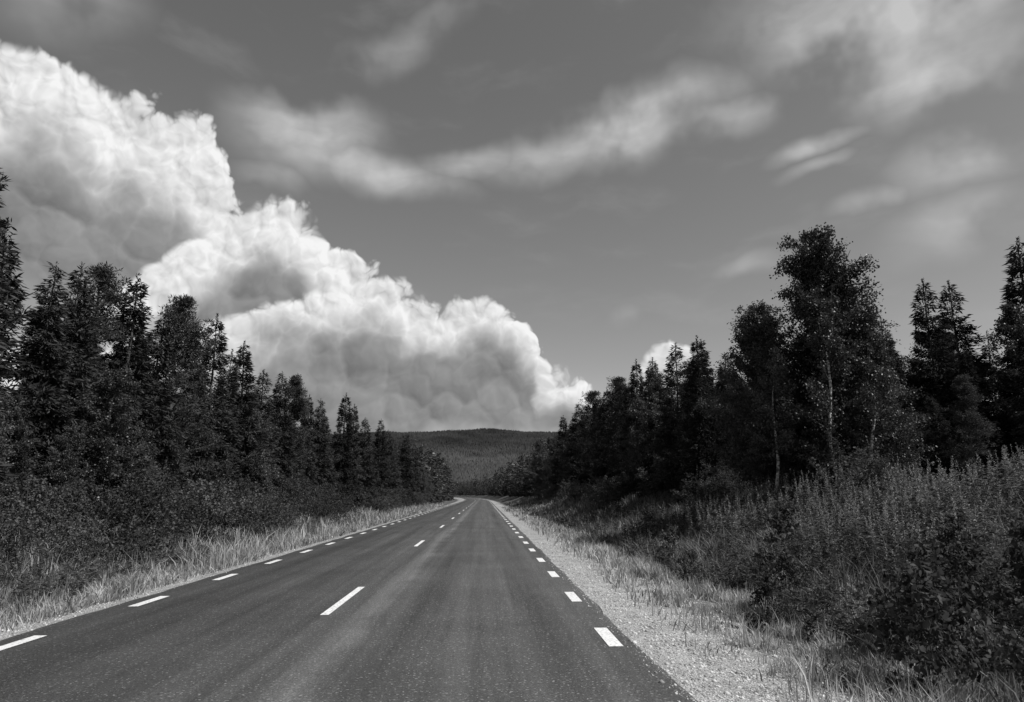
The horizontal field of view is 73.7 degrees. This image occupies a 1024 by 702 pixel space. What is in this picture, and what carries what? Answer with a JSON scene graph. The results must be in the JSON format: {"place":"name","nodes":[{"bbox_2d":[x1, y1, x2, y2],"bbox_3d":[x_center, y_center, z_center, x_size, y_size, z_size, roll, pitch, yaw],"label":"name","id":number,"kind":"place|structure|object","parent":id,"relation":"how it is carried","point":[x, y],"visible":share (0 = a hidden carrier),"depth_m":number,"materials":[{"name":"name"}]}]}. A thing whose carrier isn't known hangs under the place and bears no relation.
{"place":"outdoors","nodes":[
{"label":"outdoors","id":0,"kind":"place"},
{"bbox_2d":[0,497,697,701],"bbox_3d":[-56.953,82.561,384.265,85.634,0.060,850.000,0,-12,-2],"label":"road","id":1,"kind":"structure","parent":0,"point":[472,602],"depth_m":7.49,"materials":[{"name":"asphalt"}]},
{"bbox_2d":[0,499,622,649],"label":"road marking","id":2,"kind":"object","parent":1,"relation":"on","point":[608,637],"visible":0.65,"depth_m":9.81,"materials":[{"name":"paint"}]},
{"bbox_2d":[397,436,523,479],"bbox_3d":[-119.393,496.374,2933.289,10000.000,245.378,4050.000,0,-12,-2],"label":"hill","id":3,"kind":"structure","parent":0,"point":[472,453],"depth_m":1830.26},
{"bbox_2d":[327,428,557,485],"bbox_3d":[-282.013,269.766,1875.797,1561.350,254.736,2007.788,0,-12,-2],"label":"hill forest","id":4,"kind":"object","parent":3,"relation":"on","point":[475,464],"visible":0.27,"depth_m":1908.02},
{"bbox_2d":[0,491,1023,701],"bbox_3d":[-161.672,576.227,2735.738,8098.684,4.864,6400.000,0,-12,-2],"label":"ground","id":5,"kind":"structure","parent":0,"point":[498,502],"depth_m":8.51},
{"bbox_2d":[0,185,18,510],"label":"spruce tree","id":6,"kind":"object","parent":5,"relation":"on","point":[3,366],"visible":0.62,"depth_m":19.47,"materials":[{"name":"black plant"}]},
{"bbox_2d":[0,394,21,505],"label":"birch tree","id":7,"kind":"object","parent":5,"relation":"on","point":[8,452],"visible":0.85,"depth_m":19.35,"materials":[{"name":"black plant"}]},
{"bbox_2d":[0,168,23,518],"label":"spruce tree","id":8,"kind":"object","parent":5,"relation":"on","point":[3,224],"visible":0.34,"depth_m":21.91,"materials":[{"name":"black plant"}]},
{"bbox_2d":[0,392,43,519],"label":"birch tree","id":9,"kind":"object","parent":5,"relation":"on","point":[21,432],"visible":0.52,"depth_m":21.26,"materials":[{"name":"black plant"}]},
{"bbox_2d":[0,217,46,512],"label":"spruce tree","id":10,"kind":"object","parent":5,"relation":"on","point":[29,365],"visible":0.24,"depth_m":22.82,"materials":[{"name":"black plant"}]},
{"bbox_2d":[0,175,54,413],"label":"pine tree","id":11,"kind":"object","parent":5,"relation":"on","point":[4,247],"visible":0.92,"depth_m":20.50,"materials":[{"name":"black plant"}]},
{"bbox_2d":[0,495,55,573],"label":"willow shrub","id":12,"kind":"object","parent":5,"relation":"on","point":[26,540],"visible":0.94,"depth_m":14.61,"materials":[{"name":"black plant"}]},
{"bbox_2d":[0,459,73,527],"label":"willow shrub","id":13,"kind":"object","parent":5,"relation":"on","point":[20,477],"visible":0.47,"depth_m":19.77,"materials":[{"name":"black plant"}]},
{"bbox_2d":[3,261,81,521],"bbox_3d":[-16.463,1.712,23.695,3.571,10.139,4.061,1,-12,-7],"label":"spruce tree","id":14,"kind":"object","parent":5,"relation":"on","point":[39,324],"visible":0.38,"depth_m":23.62,"materials":[{"name":"black plant"}]},
{"bbox_2d":[0,472,98,545],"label":"willow shrub","id":15,"kind":"object","parent":5,"relation":"on","point":[43,496],"visible":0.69,"depth_m":17.83,"materials":[{"name":"grey plant"}]},
{"bbox_2d":[38,423,88,522],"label":"birch tree","id":16,"kind":"object","parent":5,"relation":"on","point":[73,438],"visible":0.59,"depth_m":22.37,"materials":[{"name":"black plant"}]},
{"bbox_2d":[22,261,115,517],"bbox_3d":[-16.043,1.876,24.748,4.182,10.788,3.802,0,-12,-1],"label":"spruce tree","id":17,"kind":"object","parent":5,"relation":"on","point":[83,365],"visible":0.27,"depth_m":24.96,"materials":[{"name":"black plant"}]},
{"bbox_2d":[42,516,124,568],"bbox_3d":[-10.408,4.769,16.523,1.775,1.502,1.852,-5,-13,23],"label":"willow shrub","id":18,"kind":"object","parent":5,"relation":"on","point":[87,546],"visible":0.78,"depth_m":16.40,"materials":[{"name":"black plant"}]},
{"bbox_2d":[14,261,163,472],"bbox_3d":[-16.174,1.579,26.281,3.744,10.263,5.417,-14,-17,43],"label":"pine tree","id":19,"kind":"object","parent":5,"relation":"on","point":[101,275],"visible":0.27,"depth_m":26.56,"materials":[{"name":"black plant"}]},
{"bbox_2d":[46,368,160,506],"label":"birch tree","id":20,"kind":"object","parent":5,"relation":"on","point":[102,446],"visible":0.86,"depth_m":24.45,"materials":[{"name":"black plant"}]},
{"bbox_2d":[87,273,158,499],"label":"spruce tree","id":21,"kind":"object","parent":5,"relation":"on","point":[129,353],"visible":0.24,"depth_m":27.45,"materials":[{"name":"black plant"}]},
{"bbox_2d":[49,456,201,560],"bbox_3d":[-10.387,4.304,18.305,3.234,2.912,4.148,13,-18,-41],"label":"willow shrub","id":22,"kind":"object","parent":5,"relation":"on","point":[142,518],"visible":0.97,"depth_m":18.17,"materials":[{"name":"grey plant"}]},
{"bbox_2d":[110,420,159,499],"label":"birch tree","id":23,"kind":"object","parent":5,"relation":"on","point":[137,432],"visible":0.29,"depth_m":26.32,"materials":[{"name":"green plant"}]},
{"bbox_2d":[130,313,187,522],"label":"spruce tree","id":24,"kind":"object","parent":5,"relation":"on","point":[165,442],"visible":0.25,"depth_m":28.78,"materials":[{"name":"black plant"}]},
{"bbox_2d":[123,481,210,536],"bbox_3d":[-12.152,5.663,23.924,2.949,2.348,2.891,0,-12,0],"label":"willow shrub","id":25,"kind":"object","parent":5,"relation":"on","point":[183,499],"visible":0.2,"depth_m":23.86,"materials":[{"name":"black plant"}]},
{"bbox_2d":[0,510,366,608],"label":"fireweed stand","id":26,"kind":"object","parent":5,"relation":"on","point":[28,586],"visible":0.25,"depth_m":15.94,"materials":[{"name":"plant"}]},
{"bbox_2d":[134,293,236,481],"bbox_3d":[-14.803,2.247,29.457,5.039,10.091,4.989,-4,-12,17],"label":"pine tree","id":27,"kind":"object","parent":5,"relation":"on","point":[187,336],"visible":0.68,"depth_m":29.87,"materials":[{"name":"black plant"}]},
{"bbox_2d":[166,328,222,508],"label":"spruce tree","id":28,"kind":"object","parent":5,"relation":"on","point":[209,450],"visible":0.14,"depth_m":31.56,"materials":[{"name":"black plant"}]},
{"bbox_2d":[144,469,263,545],"bbox_3d":[-10.551,5.527,23.712,3.693,2.844,3.105,2,-12,-17],"label":"willow shrub","id":29,"kind":"object","parent":5,"relation":"on","point":[223,510],"visible":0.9,"depth_m":23.44,"materials":[{"name":"grey plant"}]},
{"bbox_2d":[181,410,233,497],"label":"birch tree","id":30,"kind":"object","parent":5,"relation":"on","point":[209,469],"visible":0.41,"depth_m":31.71,"materials":[{"name":"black plant"}]},
{"bbox_2d":[180,313,243,490],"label":"spruce tree","id":31,"kind":"object","parent":5,"relation":"on","point":[229,428],"visible":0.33,"depth_m":33.84,"materials":[{"name":"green plant"}]},
{"bbox_2d":[0,501,440,611],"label":"bank grass","id":32,"kind":"structure","parent":5,"relation":"on","point":[54,559],"depth_m":15.53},
{"bbox_2d":[0,502,443,577],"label":"dry grass","id":33,"kind":"structure","parent":5,"relation":"on","point":[223,552],"depth_m":21.71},
{"bbox_2d":[0,503,450,632],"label":"verge grass","id":34,"kind":"structure","parent":5,"relation":"on","point":[113,588],"depth_m":12.27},
{"bbox_2d":[210,349,245,484],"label":"spruce tree","id":35,"kind":"object","parent":5,"relation":"on","point":[233,438],"visible":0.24,"depth_m":35.90,"materials":[{"name":"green plant"}]},
{"bbox_2d":[227,340,270,503],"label":"spruce tree","id":36,"kind":"object","parent":5,"relation":"on","point":[244,360],"visible":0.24,"depth_m":38.16,"materials":[{"name":"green plant"}]},
{"bbox_2d":[221,484,291,536],"bbox_3d":[-10.875,6.894,28.868,3.036,2.465,3.383,-8,-14,33],"label":"willow shrub","id":37,"kind":"object","parent":5,"relation":"on","point":[243,521],"visible":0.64,"depth_m":28.69,"materials":[{"name":"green plant"}]},
{"bbox_2d":[230,405,283,496],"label":"birch tree","id":38,"kind":"object","parent":5,"relation":"on","point":[251,460],"visible":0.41,"depth_m":37.86,"materials":[{"name":"black plant"}]},
{"bbox_2d":[241,369,286,510],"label":"spruce tree","id":39,"kind":"object","parent":5,"relation":"on","point":[266,407],"visible":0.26,"depth_m":40.42,"materials":[{"name":"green plant"}]},
{"bbox_2d":[262,371,301,515],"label":"spruce tree","id":40,"kind":"object","parent":5,"relation":"on","point":[282,405],"visible":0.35,"depth_m":42.82,"materials":[{"name":"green plant"}]},
{"bbox_2d":[272,374,318,480],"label":"pine tree","id":41,"kind":"object","parent":5,"relation":"on","point":[298,410],"visible":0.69,"depth_m":45.23,"materials":[{"name":"black plant"}]},
{"bbox_2d":[269,472,323,517],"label":"willow shrub","id":42,"kind":"object","parent":5,"relation":"on","point":[289,488],"visible":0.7,"depth_m":39.00,"materials":[{"name":"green plant"}]},
{"bbox_2d":[295,394,323,508],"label":"spruce tree","id":43,"kind":"object","parent":5,"relation":"on","point":[311,475],"visible":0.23,"depth_m":47.40,"materials":[{"name":"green plant"}]},
{"bbox_2d":[306,399,338,510],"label":"spruce tree","id":44,"kind":"object","parent":5,"relation":"on","point":[324,461],"visible":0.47,"depth_m":50.63,"materials":[{"name":"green plant"}]},
{"bbox_2d":[305,488,363,520],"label":"willow shrub","id":45,"kind":"object","parent":5,"relation":"on","point":[336,506],"visible":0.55,"depth_m":44.37,"materials":[{"name":"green plant"}]},
{"bbox_2d":[328,393,359,511],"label":"spruce tree","id":46,"kind":"object","parent":5,"relation":"on","point":[339,466],"visible":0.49,"depth_m":56.33,"materials":[{"name":"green plant"}]},
{"bbox_2d":[343,404,365,510],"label":"spruce tree","id":47,"kind":"object","parent":5,"relation":"on","point":[355,466],"visible":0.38,"depth_m":60.62,"materials":[{"name":"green plant"}]},
{"bbox_2d":[352,418,383,511],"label":"spruce tree","id":48,"kind":"object","parent":5,"relation":"on","point":[371,471],"visible":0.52,"depth_m":66.42,"materials":[{"name":"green plant"}]},
{"bbox_2d":[372,419,391,495],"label":"spruce tree","id":49,"kind":"object","parent":5,"relation":"on","point":[383,466],"visible":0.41,"depth_m":73.60,"materials":[{"name":"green plant"}]},
{"bbox_2d":[381,432,406,508],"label":"spruce tree","id":50,"kind":"object","parent":5,"relation":"on","point":[396,481],"visible":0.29,"depth_m":82.08,"materials":[{"name":"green plant"}]},
{"bbox_2d":[396,433,417,506],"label":"spruce tree","id":51,"kind":"object","parent":5,"relation":"on","point":[406,473],"visible":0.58,"depth_m":92.81,"materials":[{"name":"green plant"}]},
{"bbox_2d":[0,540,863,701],"bbox_3d":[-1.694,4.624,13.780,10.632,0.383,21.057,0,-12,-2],"label":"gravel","id":52,"kind":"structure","parent":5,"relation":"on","point":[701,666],"depth_m":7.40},
{"bbox_2d":[333,436,555,502],"bbox_3d":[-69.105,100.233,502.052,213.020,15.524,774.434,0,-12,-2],"label":"distant forest","id":53,"kind":"object","parent":5,"relation":"on","point":[512,482],"visible":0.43,"depth_m":186.41,"materials":[{"name":"plant"}]},
{"bbox_2d":[525,437,551,488],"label":"birch tree","id":54,"kind":"object","parent":5,"relation":"on","point":[539,457],"visible":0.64,"depth_m":113.42,"materials":[{"name":"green plant"}]},
{"bbox_2d":[560,402,589,494],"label":"spruce tree","id":55,"kind":"object","parent":5,"relation":"on","point":[574,437],"visible":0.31,"depth_m":75.61,"materials":[{"name":"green plant"}]},
{"bbox_2d":[562,390,602,474],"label":"pine tree","id":56,"kind":"object","parent":5,"relation":"on","point":[592,399],"visible":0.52,"depth_m":66.16,"materials":[{"name":"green plant"}]},
{"bbox_2d":[588,388,612,486],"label":"spruce tree","id":57,"kind":"object","parent":5,"relation":"on","point":[603,410],"visible":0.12,"depth_m":58.78,"materials":[{"name":"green plant"}]},
{"bbox_2d":[581,376,630,476],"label":"pine tree","id":58,"kind":"object","parent":5,"relation":"on","point":[617,399],"visible":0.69,"depth_m":52.21,"materials":[{"name":"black plant"}]},
{"bbox_2d":[584,472,637,508],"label":"willow shrub","id":59,"kind":"object","parent":5,"relation":"on","point":[608,493],"visible":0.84,"depth_m":42.27,"materials":[{"name":"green plant"}]},
{"bbox_2d":[617,359,647,482],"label":"spruce tree","id":60,"kind":"object","parent":5,"relation":"on","point":[634,383],"visible":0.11,"depth_m":47.44,"materials":[{"name":"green plant"}]},
{"bbox_2d":[626,357,661,495],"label":"spruce tree","id":61,"kind":"object","parent":5,"relation":"on","point":[631,481],"visible":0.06,"depth_m":43.12,"materials":[{"name":"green plant"}]},
{"bbox_2d":[622,367,676,482],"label":"tree","id":62,"kind":"object","parent":5,"relation":"on","point":[642,438],"visible":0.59,"depth_m":40.08,"materials":[{"name":"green plant"}]},
{"bbox_2d":[637,343,689,498],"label":"spruce tree","id":63,"kind":"object","parent":5,"relation":"on","point":[662,442],"visible":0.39,"depth_m":36.68,"materials":[{"name":"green plant"}]},
{"bbox_2d":[674,548,704,584],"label":"birch sapling","id":64,"kind":"object","parent":5,"relation":"on","point":[690,561],"visible":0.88,"depth_m":13.03,"materials":[{"name":"grey plant"}]},
{"bbox_2d":[662,360,722,469],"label":"pine tree","id":65,"kind":"object","parent":5,"relation":"on","point":[681,414],"visible":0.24,"depth_m":33.86,"materials":[{"name":"black plant"}]},
{"bbox_2d":[675,335,738,502],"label":"spruce tree","id":66,"kind":"object","parent":5,"relation":"on","point":[695,430],"visible":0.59,"depth_m":30.62,"materials":[{"name":"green plant"}]},
{"bbox_2d":[685,482,731,514],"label":"willow shrub","id":67,"kind":"object","parent":5,"relation":"on","point":[702,492],"visible":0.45,"depth_m":24.55,"materials":[{"name":"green plant"}]},
{"bbox_2d":[688,458,757,500],"bbox_3d":[8.786,5.520,28.506,2.884,2.149,2.634,-8,-14,34],"label":"willow shrub","id":68,"kind":"object","parent":5,"relation":"on","point":[715,473],"visible":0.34,"depth_m":28.62,"materials":[{"name":"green plant"}]},
{"bbox_2d":[712,469,754,501],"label":"willow shrub","id":69,"kind":"object","parent":5,"relation":"on","point":[724,477],"visible":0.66,"depth_m":26.89,"materials":[{"name":"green plant"}]},
{"bbox_2d":[693,299,820,492],"bbox_3d":[8.797,1.751,23.773,5.172,7.230,5.160,2,-10,1],"label":"birch tree","id":70,"kind":"object","parent":5,"relation":"on","point":[752,319],"visible":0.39,"depth_m":23.52,"materials":[{"name":"black plant"}]},
{"bbox_2d":[501,506,1023,701],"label":"verge grass","id":71,"kind":"structure","parent":5,"relation":"on","point":[871,672],"depth_m":7.93,"materials":[{"name":"plant"}]},
{"bbox_2d":[743,570,782,633],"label":"birch sapling","id":72,"kind":"object","parent":5,"relation":"on","point":[766,587],"visible":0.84,"depth_m":8.79,"materials":[{"name":"grey plant"}]},
{"bbox_2d":[507,479,1023,701],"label":"bank grass","id":73,"kind":"structure","parent":5,"relation":"on","point":[581,505],"depth_m":13.79,"materials":[{"name":"plant"}]},
{"bbox_2d":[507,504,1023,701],"bbox_3d":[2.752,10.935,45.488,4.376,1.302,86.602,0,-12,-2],"label":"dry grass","id":74,"kind":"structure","parent":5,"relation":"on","point":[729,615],"depth_m":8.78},
{"bbox_2d":[740,345,811,503],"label":"birch tree","id":75,"kind":"object","parent":5,"relation":"on","point":[774,366],"visible":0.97,"depth_m":20.71,"materials":[{"name":"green plant"}]},
{"bbox_2d":[725,338,829,492],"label":"birch tree","id":76,"kind":"object","parent":5,"relation":"on","point":[766,469],"visible":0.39,"depth_m":21.63,"materials":[{"name":"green plant"}]},
{"bbox_2d":[749,500,828,571],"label":"birch sapling","id":77,"kind":"object","parent":5,"relation":"on","point":[789,529],"visible":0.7,"depth_m":12.27,"materials":[{"name":"grey plant"}]},
{"bbox_2d":[555,500,1023,694],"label":"bushes","id":78,"kind":"object","parent":5,"relation":"on","point":[729,555],"visible":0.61,"depth_m":10.90,"materials":[{"name":"plant"}]},
{"bbox_2d":[758,546,820,613],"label":"birch sapling","id":79,"kind":"object","parent":5,"relation":"on","point":[786,559],"visible":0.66,"depth_m":10.09,"materials":[{"name":"black plant"}]},
{"bbox_2d":[740,222,895,498],"bbox_3d":[9.685,0.328,22.114,4.602,9.225,5.632,-7,-14,28],"label":"birch tree","id":80,"kind":"object","parent":5,"relation":"on","point":[815,262],"visible":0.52,"depth_m":21.37,"materials":[{"name":"black plant"}]},
{"bbox_2d":[776,285,880,491],"bbox_3d":[8.911,1.223,19.755,2.657,6.622,2.020,1,-12,-5],"label":"birch tree","id":81,"kind":"object","parent":5,"relation":"on","point":[821,339],"visible":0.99,"depth_m":19.70,"materials":[{"name":"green plant"}]},
{"bbox_2d":[778,434,898,502],"bbox_3d":[9.047,3.422,18.980,2.956,2.167,3.242,5,-13,-22],"label":"willow shrub","id":82,"kind":"object","parent":5,"relation":"on","point":[856,462],"visible":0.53,"depth_m":19.00,"materials":[{"name":"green plant"}]},
{"bbox_2d":[674,442,1023,610],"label":"fireweed stand","id":83,"kind":"object","parent":5,"relation":"on","point":[850,521],"visible":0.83,"depth_m":12.50,"materials":[{"name":"grey plant"}]},
{"bbox_2d":[787,289,937,482],"bbox_3d":[11.133,1.280,22.514,4.817,7.230,4.539,-6,-15,32],"label":"birch tree","id":84,"kind":"object","parent":5,"relation":"on","point":[893,439],"visible":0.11,"depth_m":21.42,"materials":[{"name":"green plant"}]},
{"bbox_2d":[836,309,919,488],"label":"birch tree","id":85,"kind":"object","parent":5,"relation":"on","point":[864,330],"visible":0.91,"depth_m":20.02,"materials":[{"name":"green plant"}]},
{"bbox_2d":[830,448,926,508],"bbox_3d":[8.525,3.089,16.095,2.077,1.626,1.895,2,-12,-11],"label":"willow shrub","id":86,"kind":"object","parent":5,"relation":"on","point":[877,469],"visible":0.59,"depth_m":15.97,"materials":[{"name":"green plant"}]},
{"bbox_2d":[862,364,939,489],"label":"birch tree","id":87,"kind":"object","parent":5,"relation":"on","point":[912,451],"visible":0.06,"depth_m":24.17,"materials":[{"name":"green plant"}]},
{"bbox_2d":[881,335,933,487],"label":"spruce tree","id":88,"kind":"object","parent":5,"relation":"on","point":[902,382],"visible":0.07,"depth_m":25.94,"materials":[{"name":"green plant"}]},
{"bbox_2d":[878,568,983,681],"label":"birch sapling","id":89,"kind":"object","parent":5,"relation":"on","point":[913,625],"visible":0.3,"depth_m":6.57,"materials":[{"name":"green plant"}]},
{"bbox_2d":[852,553,1012,701],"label":"birch sapling","id":90,"kind":"object","parent":5,"relation":"on","point":[919,579],"visible":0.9,"depth_m":5.89,"materials":[{"name":"black plant"}]},
{"bbox_2d":[874,537,991,655],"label":"birch sapling","id":91,"kind":"object","parent":5,"relation":"on","point":[920,552],"visible":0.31,"depth_m":7.46,"materials":[{"name":"black plant"}]},
{"bbox_2d":[917,396,960,477],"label":"pine tree","id":92,"kind":"object","parent":5,"relation":"on","point":[929,404],"visible":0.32,"depth_m":24.54,"materials":[{"name":"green plant"}]},
{"bbox_2d":[923,399,968,488],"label":"spruce tree","id":93,"kind":"object","parent":5,"relation":"on","point":[946,463],"visible":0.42,"depth_m":22.89,"materials":[{"name":"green plant"}]},
{"bbox_2d":[905,277,988,481],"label":"spruce tree","id":94,"kind":"object","parent":5,"relation":"on","point":[924,379],"visible":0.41,"depth_m":26.52,"materials":[{"name":"black plant"}]},
{"bbox_2d":[921,508,1005,585],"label":"birch sapling","id":95,"kind":"object","parent":5,"relation":"on","point":[962,516],"visible":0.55,"depth_m":8.83,"materials":[{"name":"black plant"}]},
{"bbox_2d":[938,373,999,483],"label":"pine tree","id":96,"kind":"object","parent":5,"relation":"on","point":[964,408],"visible":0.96,"depth_m":21.30,"materials":[{"name":"black plant"}]},
{"bbox_2d":[934,537,1014,616],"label":"birch sapling","id":97,"kind":"object","parent":5,"relation":"on","point":[969,552],"visible":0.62,"depth_m":7.79,"materials":[{"name":"black plant"}]},
{"bbox_2d":[931,280,1021,489],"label":"spruce tree","id":98,"kind":"object","parent":5,"relation":"on","point":[964,332],"visible":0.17,"depth_m":27.18,"materials":[{"name":"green plant"}]},
{"bbox_2d":[955,347,1013,492],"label":"spruce tree","id":99,"kind":"object","parent":5,"relation":"on","point":[968,365],"visible":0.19,"depth_m":24.79,"materials":[{"name":"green plant"}]},
{"bbox_2d":[978,331,1014,435],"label":"spruce tree","id":100,"kind":"object","parent":5,"relation":"on","point":[984,351],"visible":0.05,"depth_m":29.34,"materials":[{"name":"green plant"}]},
{"bbox_2d":[983,298,1023,468],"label":"birch tree","id":101,"kind":"object","parent":5,"relation":"on","point":[1011,319],"visible":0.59,"depth_m":25.46,"materials":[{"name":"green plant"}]},
{"bbox_2d":[986,598,1023,698],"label":"birch sapling","id":102,"kind":"object","parent":5,"relation":"on","point":[1016,658],"visible":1,"depth_m":5.25,"materials":[{"name":"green plant"}]},
{"bbox_2d":[988,516,1023,621],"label":"birch sapling","id":103,"kind":"object","parent":5,"relation":"on","point":[1016,552],"visible":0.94,"depth_m":6.50,"materials":[{"name":"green plant"}]},
{"bbox_2d":[995,236,1023,469],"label":"spruce tree","id":104,"kind":"object","parent":5,"relation":"on","point":[1011,288],"visible":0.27,"depth_m":27.04,"materials":[{"name":"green plant"}]},
{"bbox_2d":[1008,323,1023,488],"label":"spruce tree","id":105,"kind":"object","parent":5,"relation":"on","point":[1019,360],"visible":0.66,"depth_m":22.27,"materials":[{"name":"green plant"}]},
{"bbox_2d":[0,0,1023,433],"label":"sky","id":106,"kind":"structure","parent":0,"point":[434,215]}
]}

